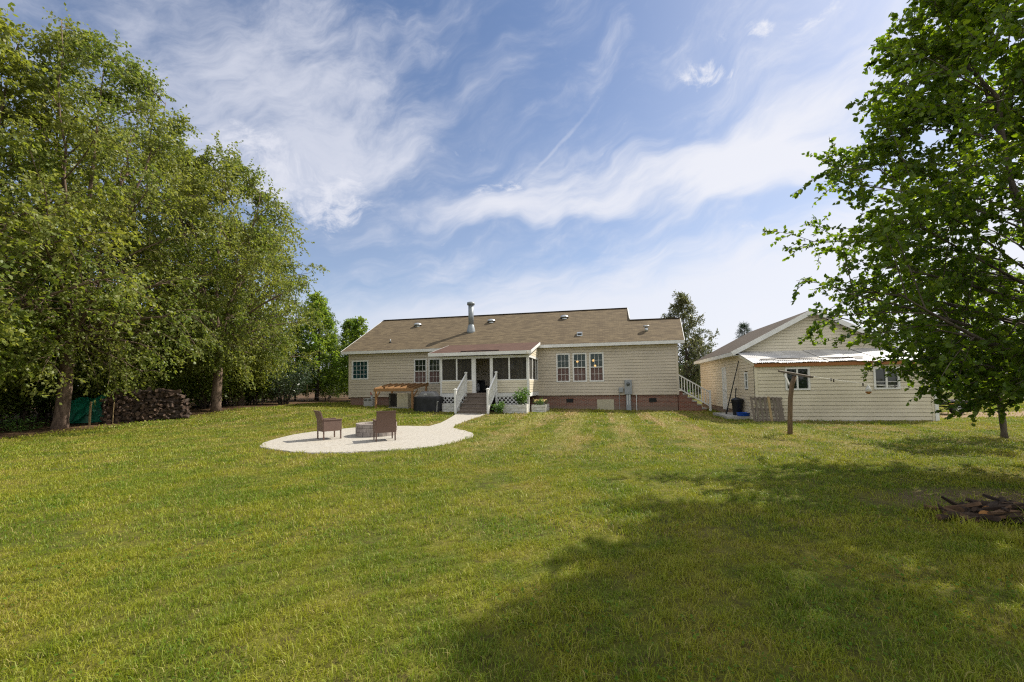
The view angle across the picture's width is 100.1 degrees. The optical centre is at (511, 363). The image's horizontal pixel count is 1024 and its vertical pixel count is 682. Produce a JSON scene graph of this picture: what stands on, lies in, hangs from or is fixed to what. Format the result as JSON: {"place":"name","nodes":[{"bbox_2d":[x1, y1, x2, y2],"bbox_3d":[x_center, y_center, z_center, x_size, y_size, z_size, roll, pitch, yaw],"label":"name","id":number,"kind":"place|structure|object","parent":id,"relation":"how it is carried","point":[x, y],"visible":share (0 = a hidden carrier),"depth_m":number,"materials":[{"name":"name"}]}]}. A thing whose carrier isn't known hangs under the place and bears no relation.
{"place":"outdoors","nodes":[
{"label":"outdoors","id":0,"kind":"place"},
{"bbox_2d":[260,426,473,453],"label":"patio","id":1,"kind":"structure","parent":0,"point":[407,438],"depth_m":12.98,"materials":[{"name":"beige concrete"}]},
{"bbox_2d":[313,410,341,439],"bbox_3d":[-5.852,1.947,13.607,0.706,0.902,0.640,2,-4,-42],"label":"wicker armchair","id":2,"kind":"object","parent":1,"relation":"on","point":[324,425],"visible":1,"depth_m":13.43,"materials":[{"name":"brown wicker"}]},
{"bbox_2d":[355,421,396,436],"bbox_3d":[-4.568,2.224,14.460,1.333,0.420,1.329,-1,-3,0],"label":"fire pit","id":3,"kind":"object","parent":1,"relation":"on","point":[364,429],"visible":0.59,"depth_m":13.88,"materials":[{"name":"grey stone"}]},
{"bbox_2d":[372,411,396,441],"bbox_3d":[-3.881,1.896,13.075,0.640,0.902,0.706,1,-3,-25],"label":"wicker armchair","id":4,"kind":"object","parent":1,"relation":"on","point":[384,422],"visible":1,"depth_m":12.86,"materials":[{"name":"brown wicker"}]},
{"bbox_2d":[431,413,482,427],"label":"path","id":5,"kind":"structure","parent":0,"point":[456,419],"depth_m":19.38,"materials":[{"name":"beige concrete"}]},
{"bbox_2d":[476,383,479,392],"bbox_3d":[-2.089,1.417,25.108,0.429,0.634,0.424,-1,-3,0],"label":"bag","id":6,"kind":"object","parent":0,"point":[477,387],"visible":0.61,"depth_m":24.97,"materials":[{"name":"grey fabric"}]},
{"bbox_2d":[476,380,484,391],"bbox_3d":[-1.899,1.394,25.730,0.480,0.740,0.400,-1,-3,12],"label":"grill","id":7,"kind":"object","parent":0,"point":[481,383],"visible":0.57,"depth_m":25.87,"materials":[{"name":"black plastic"}]},
{"bbox_2d":[0,388,1023,681],"bbox_3d":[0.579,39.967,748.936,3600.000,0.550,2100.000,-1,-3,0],"label":"ground","id":8,"kind":"structure","parent":0,"point":[518,498],"depth_m":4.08,"materials":[{"name":"green plant"}]},
{"bbox_2d":[0,387,32,420],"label":"undergrowth bush","id":9,"kind":"object","parent":8,"relation":"on","point":[5,404],"visible":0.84,"depth_m":17.66,"materials":[{"name":"green plant"}]},
{"bbox_2d":[0,374,33,418],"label":"undergrowth bush","id":10,"kind":"object","parent":8,"relation":"on","point":[11,400],"visible":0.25,"depth_m":18.48,"materials":[{"name":"green plant"}]},
{"bbox_2d":[0,410,51,431],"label":"shrub","id":11,"kind":"object","parent":8,"relation":"on","point":[13,423],"visible":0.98,"depth_m":17.10,"materials":[{"name":"green plant"}]},
{"bbox_2d":[6,374,80,422],"bbox_3d":[-22.034,1.382,19.749,3.102,2.842,2.776,-1,-3,10],"label":"undergrowth bush","id":12,"kind":"object","parent":8,"relation":"on","point":[30,407],"visible":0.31,"depth_m":19.33,"materials":[{"name":"green plant"}]},
{"bbox_2d":[0,205,105,424],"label":"woodland tree","id":13,"kind":"object","parent":8,"relation":"on","point":[25,413],"visible":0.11,"depth_m":19.05,"materials":[{"name":"green plant"}]},
{"bbox_2d":[14,257,98,417],"bbox_3d":[-23.706,-2.019,21.590,5.564,9.757,5.203,-1,-3,0],"label":"woodland tree","id":14,"kind":"object","parent":8,"relation":"on","point":[43,414],"visible":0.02,"depth_m":21.97,"materials":[{"name":"green plant"}]},
{"bbox_2d":[35,372,101,418],"bbox_3d":[-22.724,1.108,20.976,3.708,3.398,3.319,-1,-3,10],"label":"undergrowth bush","id":15,"kind":"object","parent":8,"relation":"on","point":[46,414],"visible":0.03,"depth_m":20.95,"materials":[{"name":"green plant"}]},
{"bbox_2d":[69,394,106,422],"bbox_3d":[-19.183,2.002,19.313,2.418,1.341,1.337,-2,-3,26],"label":"green tarp","id":16,"kind":"object","parent":8,"relation":"on","point":[79,410],"visible":0.8,"depth_m":19.04,"materials":[{"name":"green plastic"}]},
{"bbox_2d":[0,2,176,397],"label":"birch tree","id":17,"kind":"object","parent":8,"relation":"on","point":[52,165],"visible":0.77,"depth_m":15.50,"materials":[{"name":"green plant"}]},
{"bbox_2d":[89,402,91,424],"bbox_3d":[-18.104,2.215,18.427,0.076,1.101,0.051,0,-3,-18],"label":"wooden stake","id":18,"kind":"object","parent":8,"relation":"on","point":[90,414],"visible":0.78,"depth_m":18.41,"materials":[{"name":"brown wood"}]},
{"bbox_2d":[72,370,138,407],"bbox_3d":[-20.048,1.331,21.405,2.817,2.884,3.147,0,-3,-18],"label":"undergrowth bush","id":19,"kind":"object","parent":8,"relation":"on","point":[93,394],"visible":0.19,"depth_m":20.84,"materials":[{"name":"green plant"}]},
{"bbox_2d":[79,369,131,397],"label":"undergrowth bush","id":20,"kind":"object","parent":8,"relation":"on","point":[103,381],"visible":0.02,"depth_m":22.35,"materials":[{"name":"green plant"}]},
{"bbox_2d":[0,2,235,428],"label":"birch tree","id":21,"kind":"object","parent":8,"relation":"on","point":[136,81],"visible":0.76,"depth_m":17.39,"materials":[{"name":"green plant"}]},
{"bbox_2d":[2,114,270,380],"bbox_3d":[-21.596,-5.658,25.164,13.872,17.200,13.114,2,-4,-43],"label":"birch tree","id":22,"kind":"object","parent":8,"relation":"on","point":[131,148],"visible":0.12,"depth_m":23.26,"materials":[{"name":"green plant"}]},
{"bbox_2d":[96,347,191,408],"bbox_3d":[-18.653,0.923,22.645,3.616,3.702,4.039,-2,-3,14],"label":"undergrowth bush","id":23,"kind":"object","parent":8,"relation":"on","point":[166,384],"visible":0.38,"depth_m":22.58,"materials":[{"name":"green plant"}]},
{"bbox_2d":[122,365,192,395],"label":"undergrowth bush","id":24,"kind":"object","parent":8,"relation":"on","point":[169,381],"visible":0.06,"depth_m":23.84,"materials":[{"name":"green plant"}]},
{"bbox_2d":[135,363,205,398],"bbox_3d":[-20.999,0.896,26.058,3.842,3.934,4.292,0,-3,-9],"label":"undergrowth bush","id":25,"kind":"object","parent":8,"relation":"on","point":[184,380],"visible":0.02,"depth_m":26.67,"materials":[{"name":"green plant"}]},
{"bbox_2d":[173,382,201,406],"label":"undergrowth bush","id":26,"kind":"object","parent":8,"relation":"on","point":[192,393],"visible":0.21,"depth_m":25.21,"materials":[{"name":"green plant"}]},
{"bbox_2d":[190,385,210,406],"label":"undergrowth bush","id":27,"kind":"object","parent":8,"relation":"on","point":[202,397],"visible":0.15,"depth_m":26.75,"materials":[{"name":"green plant"}]},
{"bbox_2d":[172,364,241,408],"bbox_3d":[-17.979,1.107,25.517,3.676,3.368,3.290,2,-4,-44],"label":"undergrowth bush","id":28,"kind":"object","parent":8,"relation":"on","point":[199,384],"visible":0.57,"depth_m":25.36,"materials":[{"name":"green plant"}]},
{"bbox_2d":[91,130,329,411],"bbox_3d":[-16.857,-4.830,24.060,12.386,15.357,11.709,-1,-3,0],"label":"birch tree","id":29,"kind":"object","parent":8,"relation":"on","point":[232,169],"visible":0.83,"depth_m":23.19,"materials":[{"name":"green plant"}]},
{"bbox_2d":[184,260,274,405],"bbox_3d":[-19.788,-1.937,29.837,7.798,10.627,6.869,-1,-3,0],"label":"woodland tree","id":30,"kind":"object","parent":8,"relation":"on","point":[224,402],"visible":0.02,"depth_m":28.76,"materials":[{"name":"green plant"}]},
{"bbox_2d":[212,366,251,405],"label":"undergrowth bush","id":31,"kind":"object","parent":8,"relation":"on","point":[237,390],"visible":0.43,"depth_m":27.89,"materials":[{"name":"green plant"}]},
{"bbox_2d":[151,211,330,405],"bbox_3d":[-18.343,-3.676,28.921,10.724,13.334,10.330,-1,-3,0],"label":"birch tree","id":32,"kind":"object","parent":8,"relation":"on","point":[231,232],"visible":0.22,"depth_m":28.79,"materials":[{"name":"green plant"}]},
{"bbox_2d":[228,362,290,404],"bbox_3d":[-17.351,1.002,29.698,4.322,3.961,3.868,2,-4,-40],"label":"undergrowth bush","id":33,"kind":"object","parent":8,"relation":"on","point":[262,391],"visible":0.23,"depth_m":29.59,"materials":[{"name":"green plant"}]},
{"bbox_2d":[257,357,321,404],"bbox_3d":[-16.415,1.093,30.418,5.410,3.859,4.821,-1,-3,0],"label":"shrub","id":34,"kind":"object","parent":8,"relation":"on","point":[285,391],"visible":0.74,"depth_m":30.25,"materials":[{"name":"green plant"}]},
{"bbox_2d":[280,323,315,400],"bbox_3d":[-18.908,-0.117,37.292,3.683,7.041,3.966,0,-3,-16],"label":"young tree","id":35,"kind":"object","parent":8,"relation":"on","point":[297,347],"visible":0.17,"depth_m":37.27,"materials":[{"name":"green plant"}]},
{"bbox_2d":[287,291,348,400],"bbox_3d":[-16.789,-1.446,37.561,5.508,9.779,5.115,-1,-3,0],"label":"young tree","id":36,"kind":"object","parent":8,"relation":"on","point":[327,350],"visible":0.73,"depth_m":37.27,"materials":[{"name":"green plant"}]},
{"bbox_2d":[313,378,340,399],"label":"undergrowth bush","id":37,"kind":"object","parent":8,"relation":"on","point":[325,393],"visible":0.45,"depth_m":38.82,"materials":[{"name":"green plant"}]},
{"bbox_2d":[313,333,348,397],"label":"woodland tree","id":38,"kind":"object","parent":8,"relation":"on","point":[338,395],"visible":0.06,"depth_m":45.74,"materials":[{"name":"green plant"}]},
{"bbox_2d":[334,318,353,398],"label":"young tree","id":39,"kind":"object","parent":8,"relation":"on","point":[346,325],"visible":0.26,"depth_m":42.68,"materials":[{"name":"green plant"}]},
{"bbox_2d":[336,315,369,396],"bbox_3d":[-13.930,-0.409,38.879,4.092,7.823,4.406,1,-3,-25],"label":"young tree","id":40,"kind":"object","parent":8,"relation":"on","point":[357,331],"visible":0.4,"depth_m":38.33,"materials":[{"name":"green plant"}]},
{"bbox_2d":[364,398,374,406],"bbox_3d":[-9.426,2.630,28.421,0.700,0.580,0.486,-1,-3,12],"label":"utility box","id":41,"kind":"object","parent":8,"relation":"on","point":[369,402],"visible":0.73,"depth_m":28.22,"materials":[{"name":"grey paint"}]},
{"bbox_2d":[373,383,428,408],"bbox_3d":[-6.925,2.084,26.919,2.820,1.690,1.860,-1,-3,12],"label":"lean to frame","id":42,"kind":"object","parent":8,"relation":"on","point":[411,387],"visible":0.88,"depth_m":26.33,"materials":[{"name":"brown wood"}]},
{"bbox_2d":[389,393,413,408],"bbox_3d":[-6.931,2.397,26.854,1.360,1.020,0.840,-1,-3,12],"label":"heat pump","id":43,"kind":"object","parent":8,"relation":"on","point":[399,400],"visible":0.96,"depth_m":26.47,"materials":[{"name":"metal"}]},
{"bbox_2d":[414,391,443,411],"bbox_3d":[-4.668,2.147,23.968,1.677,1.125,0.748,-1,-3,12],"label":"covered grill","id":44,"kind":"object","parent":8,"relation":"on","point":[427,401],"visible":0.98,"depth_m":23.70,"materials":[{"name":"black fabric"}]},
{"bbox_2d":[442,403,461,411],"bbox_3d":[-3.293,2.506,24.024,1.060,0.532,0.728,-1,-3,12],"label":"planter box","id":45,"kind":"object","parent":8,"relation":"on","point":[447,407],"visible":0.56,"depth_m":23.73,"materials":[{"name":"white paint"}]},
{"bbox_2d":[453,371,497,414],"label":"porch steps","id":46,"kind":"structure","parent":8,"relation":"on","point":[471,404],"depth_m":23.20,"materials":[{"name":"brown wood"}]},
{"bbox_2d":[490,401,505,413],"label":"bush","id":47,"kind":"object","parent":8,"relation":"on","point":[499,406],"visible":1,"depth_m":22.40,"materials":[{"name":"green plant"}]},
{"bbox_2d":[0,461,1023,681],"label":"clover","id":48,"kind":"object","parent":8,"relation":"on","point":[743,642],"visible":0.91,"depth_m":3.48,"materials":[{"name":"green plant"}]},
{"bbox_2d":[341,308,684,410],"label":"house","id":49,"kind":"structure","parent":8,"relation":"on","point":[611,342],"depth_m":27.84,"materials":[{"name":"plastic"}]},
{"bbox_2d":[352,360,368,379],"bbox_3d":[-10.467,0.482,29.639,1.270,1.310,0.185,-1,-3,12],"label":"window","id":50,"kind":"structure","parent":49,"relation":"in","point":[359,368],"depth_m":29.61,"materials":[{"name":"white glass"}]},
{"bbox_2d":[414,359,426,382],"bbox_3d":[-6.092,0.544,28.662,0.930,1.660,0.185,-1,-3,12],"label":"window","id":51,"kind":"structure","parent":49,"relation":"in","point":[420,365],"depth_m":28.64,"materials":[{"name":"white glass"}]},
{"bbox_2d":[428,358,439,383],"bbox_3d":[-5.116,0.519,28.445,0.850,1.660,0.185,-1,-3,12],"label":"window","id":52,"kind":"structure","parent":49,"relation":"in","point":[433,363],"depth_m":28.42,"materials":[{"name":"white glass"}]},
{"bbox_2d":[467,302,474,332],"bbox_3d":[-2.904,-3.191,30.381,0.680,2.340,0.680,-1,-3,12],"label":"flue","id":53,"kind":"object","parent":49,"relation":"on","point":[471,328],"visible":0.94,"depth_m":30.22,"materials":[{"name":"metal"}]},
{"bbox_2d":[428,342,539,411],"bbox_3d":[-1.504,0.843,25.655,6.040,4.300,3.767,-1,-3,12],"label":"screened porch","id":54,"kind":"object","parent":49,"relation":"attached to","point":[515,372],"visible":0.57,"depth_m":24.43,"materials":[{"name":"white wood"}]},
{"bbox_2d":[556,353,569,381],"bbox_3d":[3.180,0.294,26.609,0.850,1.780,0.185,-1,-3,12],"label":"window","id":55,"kind":"structure","parent":49,"relation":"in","point":[562,373],"depth_m":26.56,"materials":[{"name":"white glass"}]},
{"bbox_2d":[572,353,586,381],"bbox_3d":[4.171,0.268,26.389,0.860,1.780,0.185,-1,-3,12],"label":"window","id":56,"kind":"structure","parent":49,"relation":"in","point":[579,373],"depth_m":26.34,"materials":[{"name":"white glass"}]},
{"bbox_2d":[589,352,603,381],"bbox_3d":[5.161,0.242,26.170,0.870,1.780,0.185,-1,-3,12],"label":"window","id":57,"kind":"structure","parent":49,"relation":"in","point":[596,374],"depth_m":26.12,"materials":[{"name":"white glass"}]},
{"bbox_2d":[619,387,622,407],"bbox_3d":[6.534,2.183,25.642,0.260,1.450,0.110,-1,-3,12],"label":"junction box","id":58,"kind":"object","parent":49,"relation":"attached to","point":[620,389],"visible":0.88,"depth_m":25.64,"materials":[{"name":"grey paint"}]},
{"bbox_2d":[624,380,631,409],"bbox_3d":[6.925,1.935,25.493,0.420,1.860,0.255,-1,-3,12],"label":"electric meter","id":59,"kind":"object","parent":49,"relation":"attached to","point":[628,387],"visible":0.96,"depth_m":25.48,"materials":[{"name":"grey paint"}]},
{"bbox_2d":[503,404,528,413],"bbox_3d":[0.230,2.486,23.138,1.280,0.522,0.728,-1,-3,12],"label":"planter box","id":60,"kind":"object","parent":8,"relation":"on","point":[515,408],"visible":0.76,"depth_m":22.83,"materials":[{"name":"white paint"}]},
{"bbox_2d":[512,387,530,404],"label":"bush","id":61,"kind":"object","parent":60,"relation":"in","point":[519,400],"visible":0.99,"depth_m":22.98,"materials":[{"name":"green plant"}]},
{"bbox_2d":[532,404,548,411],"bbox_3d":[1.651,2.573,24.458,0.800,0.462,1.628,-1,-3,12],"label":"planter box","id":62,"kind":"object","parent":8,"relation":"on","point":[541,408],"visible":0.82,"depth_m":23.71,"materials":[{"name":"white paint"}]},
{"bbox_2d":[532,398,547,404],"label":"flowering plant","id":63,"kind":"object","parent":62,"relation":"in","point":[539,402],"visible":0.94,"depth_m":24.10,"materials":[{"name":"green plant"}]},
{"bbox_2d":[661,289,719,397],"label":"broadleaf tree","id":64,"kind":"object","parent":8,"relation":"on","point":[682,301],"visible":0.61,"depth_m":44.53,"materials":[{"name":"green plant"}]},
{"bbox_2d":[678,375,711,410],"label":"brick steps","id":65,"kind":"structure","parent":8,"relation":"on","point":[685,403],"depth_m":25.00,"materials":[{"name":"brick"}]},
{"bbox_2d":[681,334,709,397],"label":"broadleaf tree","id":66,"kind":"object","parent":8,"relation":"on","point":[698,343],"visible":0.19,"depth_m":46.24,"materials":[{"name":"green plant"}]},
{"bbox_2d":[713,413,750,418],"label":"concrete slab","id":67,"kind":"structure","parent":8,"relation":"on","point":[728,416],"depth_m":19.13,"materials":[{"name":"grey concrete"}]},
{"bbox_2d":[725,361,738,413],"bbox_3d":[10.487,1.174,20.422,0.696,2.514,0.076,-4,-4,44],"label":"leaning pole","id":68,"kind":"object","parent":67,"relation":"on","point":[731,390],"visible":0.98,"depth_m":20.42,"materials":[{"name":"black plastic"}]},
{"bbox_2d":[730,397,743,414],"bbox_3d":[10.383,1.982,19.751,0.531,0.815,0.531,2,-4,-40],"label":"trash can","id":69,"kind":"object","parent":67,"relation":"on","point":[737,404],"visible":0.91,"depth_m":19.58,"materials":[{"name":"black plastic"}]},
{"bbox_2d":[736,412,749,415],"bbox_3d":[10.336,2.281,19.132,0.600,0.155,0.600,-1,-3,0],"label":"storage bin","id":70,"kind":"object","parent":67,"relation":"on","point":[743,414],"visible":0.94,"depth_m":18.94,"materials":[{"name":"blue plastic"}]},
{"bbox_2d":[733,321,750,340],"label":"spruce tree","id":71,"kind":"object","parent":8,"relation":"on","point":[745,328],"visible":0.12,"depth_m":41.63,"materials":[{"name":"green plant"}]},
{"bbox_2d":[750,396,785,421],"bbox_3d":[10.617,1.927,17.807,1.221,1.066,0.385,-1,-3,12],"label":"pallet","id":72,"kind":"object","parent":8,"relation":"on","point":[780,409],"visible":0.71,"depth_m":17.79,"materials":[{"name":"grey wood"}]},
{"bbox_2d":[778,370,813,434],"bbox_3d":[8.705,1.301,13.182,0.340,2.212,1.028,1,-3,-29],"label":"clothesline post","id":73,"kind":"object","parent":8,"relation":"on","point":[790,409],"visible":0.91,"depth_m":13.22,"materials":[{"name":"brown wood"}]},
{"bbox_2d":[694,310,939,420],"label":"garage","id":74,"kind":"structure","parent":8,"relation":"on","point":[763,355],"depth_m":18.01,"materials":[{"name":"beige plastic"}]},
{"bbox_2d":[722,367,727,408],"bbox_3d":[11.343,1.347,22.824,0.160,2.230,0.790,-1,-3,12],"label":"side door","id":75,"kind":"structure","parent":74,"relation":"in","point":[724,383],"depth_m":22.91,"materials":[{"name":"metal"}]},
{"bbox_2d":[744,372,748,388],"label":"window","id":76,"kind":"structure","parent":74,"relation":"in","point":[746,380],"depth_m":19.31,"materials":[{"name":"white glass"}]},
{"bbox_2d":[784,367,810,389],"bbox_3d":[11.883,0.655,17.889,0.940,0.970,0.165,-1,-3,12],"label":"window","id":77,"kind":"structure","parent":74,"relation":"in","point":[801,383],"depth_m":17.84,"materials":[{"name":"white glass"}]},
{"bbox_2d":[873,367,900,388],"bbox_3d":[14.987,0.609,17.200,0.920,0.900,0.165,-1,-3,12],"label":"window","id":78,"kind":"structure","parent":74,"relation":"in","point":[879,376],"depth_m":17.19,"materials":[{"name":"white glass"}]},
{"bbox_2d":[762,0,1023,426],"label":"pear tree","id":79,"kind":"object","parent":8,"relation":"on","point":[963,42],"visible":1,"depth_m":7.03,"materials":[{"name":"green plant"}]},
{"bbox_2d":[924,504,941,512],"bbox_3d":[5.197,1.792,5.242,0.242,0.074,0.046,16,-24,24],"label":"wood chunk","id":80,"kind":"object","parent":8,"relation":"on","point":[926,506],"visible":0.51,"depth_m":5.26,"materials":[{"name":"brown wood"}]},
{"bbox_2d":[941,496,959,504],"bbox_3d":[5.527,1.792,5.220,0.051,0.068,0.490,-34,34,-6],"label":"wood chunk","id":81,"kind":"object","parent":8,"relation":"on","point":[949,500],"visible":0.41,"depth_m":5.34,"materials":[{"name":"brown wood"}]},
{"bbox_2d":[939,399,972,413],"bbox_3d":[19.803,2.074,20.548,3.150,0.700,2.110,-1,-3,-4],"label":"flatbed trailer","id":82,"kind":"object","parent":8,"relation":"on","point":[948,404],"visible":0.15,"depth_m":19.70,"materials":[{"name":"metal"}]},
{"bbox_2d":[943,507,971,520],"bbox_3d":[5.210,1.768,5.026,0.055,0.055,0.306,-45,7,0],"label":"wood chunk","id":83,"kind":"object","parent":8,"relation":"on","point":[961,514],"visible":0.54,"depth_m":4.96,"materials":[{"name":"wood"}]},
{"bbox_2d":[942,511,978,519],"bbox_3d":[5.253,1.785,5.005,0.346,0.107,0.104,1,-3,12],"label":"cut log","id":84,"kind":"object","parent":8,"relation":"on","point":[970,514],"visible":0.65,"depth_m":4.98,"materials":[{"name":"brown wood"}]},
{"bbox_2d":[935,514,951,519],"bbox_3d":[5.042,1.792,4.989,0.265,0.058,0.059,9,-6,-19],"label":"cut log","id":85,"kind":"object","parent":84,"relation":"on","point":[941,517],"visible":0.81,"depth_m":4.95,"materials":[{"name":"brown wood"}]},
{"bbox_2d":[944,501,981,509],"bbox_3d":[5.473,1.756,5.238,0.053,0.067,0.414,23,-31,-5],"label":"wood chunk","id":86,"kind":"object","parent":8,"relation":"on","point":[967,505],"visible":0.68,"depth_m":5.17,"materials":[{"name":"brown wood"}]},
{"bbox_2d":[903,245,1023,437],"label":"pear tree","id":87,"kind":"object","parent":8,"relation":"on","point":[1003,430],"visible":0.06,"depth_m":11.81,"materials":[{"name":"green plant"}]},
{"bbox_2d":[955,506,978,511],"bbox_3d":[5.593,1.776,5.191,0.377,0.112,0.111,-4,-3,-5],"label":"cut log","id":88,"kind":"object","parent":8,"relation":"on","point":[961,509],"visible":0.23,"depth_m":5.16,"materials":[{"name":"brown wood"}]},
{"bbox_2d":[965,498,987,503],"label":"wood chunk","id":89,"kind":"object","parent":88,"relation":"on","point":[966,499],"visible":0.38,"depth_m":5.26,"materials":[{"name":"brown wood"}]},
{"bbox_2d":[964,503,1023,511],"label":"wood chunk","id":90,"kind":"object","parent":88,"relation":"on","point":[997,507],"visible":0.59,"depth_m":5.01,"materials":[{"name":"brown wood"}]},
{"bbox_2d":[976,509,993,515],"bbox_3d":[5.491,1.771,5.000,0.126,0.128,0.216,-3,-11,32],"label":"cut log","id":91,"kind":"object","parent":8,"relation":"on","point":[980,511],"visible":0.38,"depth_m":4.93,"materials":[{"name":"brown wood"}]},
{"bbox_2d":[975,513,1023,522],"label":"wood chunk","id":92,"kind":"object","parent":8,"relation":"on","point":[1003,517],"visible":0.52,"depth_m":4.85,"materials":[{"name":"brown wood"}]},
{"bbox_2d":[993,512,1021,517],"bbox_3d":[5.489,1.791,4.954,0.547,0.050,0.074,-30,17,40],"label":"wood chunk","id":93,"kind":"object","parent":8,"relation":"on","point":[1017,514],"visible":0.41,"depth_m":4.82,"materials":[{"name":"brown wood"}]},
{"bbox_2d":[999,501,1021,509],"bbox_3d":[5.928,1.741,5.067,0.196,0.191,0.200,0,-13,-10],"label":"cut log","id":94,"kind":"object","parent":8,"relation":"on","point":[1010,503],"visible":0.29,"depth_m":5.04,"materials":[{"name":"brown wood"}]},
{"bbox_2d":[1004,517,1023,523],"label":"cut log","id":95,"kind":"object","parent":8,"relation":"on","point":[1019,518],"visible":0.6,"depth_m":4.82,"materials":[{"name":"brown wood"}]},
{"bbox_2d":[968,499,986,506],"bbox_3d":[5.676,1.728,5.045,0.057,0.071,0.447,-28,21,-14],"label":"wood chunk","id":96,"kind":"object","parent":95,"relation":"on","point":[971,501],"visible":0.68,"depth_m":5.17,"materials":[{"name":"brown wood"}]},
{"bbox_2d":[982,501,998,507],"bbox_3d":[5.748,1.730,5.128,0.265,0.109,0.110,-4,-1,-28],"label":"cut log","id":97,"kind":"object","parent":96,"relation":"on","point":[993,503],"visible":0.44,"depth_m":5.12,"materials":[{"name":"brown wood"}]},
{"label":"wood chunk","id":98,"kind":"object","parent":8,"relation":"on","visible":0},
{"bbox_2d":[987,510,1023,514],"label":"wood chunk","id":99,"kind":"object","parent":98,"relation":"on","point":[1001,512],"visible":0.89,"depth_m":4.86,"materials":[{"name":"brown wood"}]},
{"label":"wood chunk","id":100,"kind":"object","parent":8,"relation":"on","visible":0},
{"bbox_2d":[979,514,1000,521],"bbox_3d":[5.389,1.759,4.894,0.076,0.053,0.273,-41,-2,-12],"label":"wood chunk","id":101,"kind":"object","parent":100,"relation":"on","point":[994,518],"visible":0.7,"depth_m":4.83,"materials":[{"name":"brown wood"}]},
{"bbox_2d":[0,0,1023,369],"label":"sky","id":102,"kind":"structure","parent":0,"point":[436,157],"materials":[{"name":"blue"}]},
{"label":"clothesline","id":103,"kind":"object","parent":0,"visible":0},
{"bbox_2d":[865,385,871,393],"bbox_3d":[10.709,0.789,12.886,0.163,0.265,0.145,-1,-3,0],"label":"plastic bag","id":104,"kind":"object","parent":103,"relation":"hanging from","point":[868,389],"visible":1,"depth_m":12.85,"materials":[{"name":"white plastic"}]},
{"bbox_3d":[6.027,1.754,5.174,0.315,0.145,0.144,4,-2,15],"label":"cut log","id":105,"kind":"object","parent":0,"visible":0},
{"bbox_2d":[982,494,1013,503],"bbox_3d":[5.973,1.678,5.250,0.062,0.057,0.590,32,6,21],"label":"wood chunk","id":106,"kind":"object","parent":105,"relation":"on","point":[990,497],"visible":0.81,"depth_m":5.34,"materials":[{"name":"brown wood"}]},
{"bbox_2d":[999,497,1005,504],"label":"wood chunk","id":107,"kind":"object","parent":105,"relation":"on","point":[1001,499],"visible":0.68,"depth_m":5.17,"materials":[{"name":"brown wood"}]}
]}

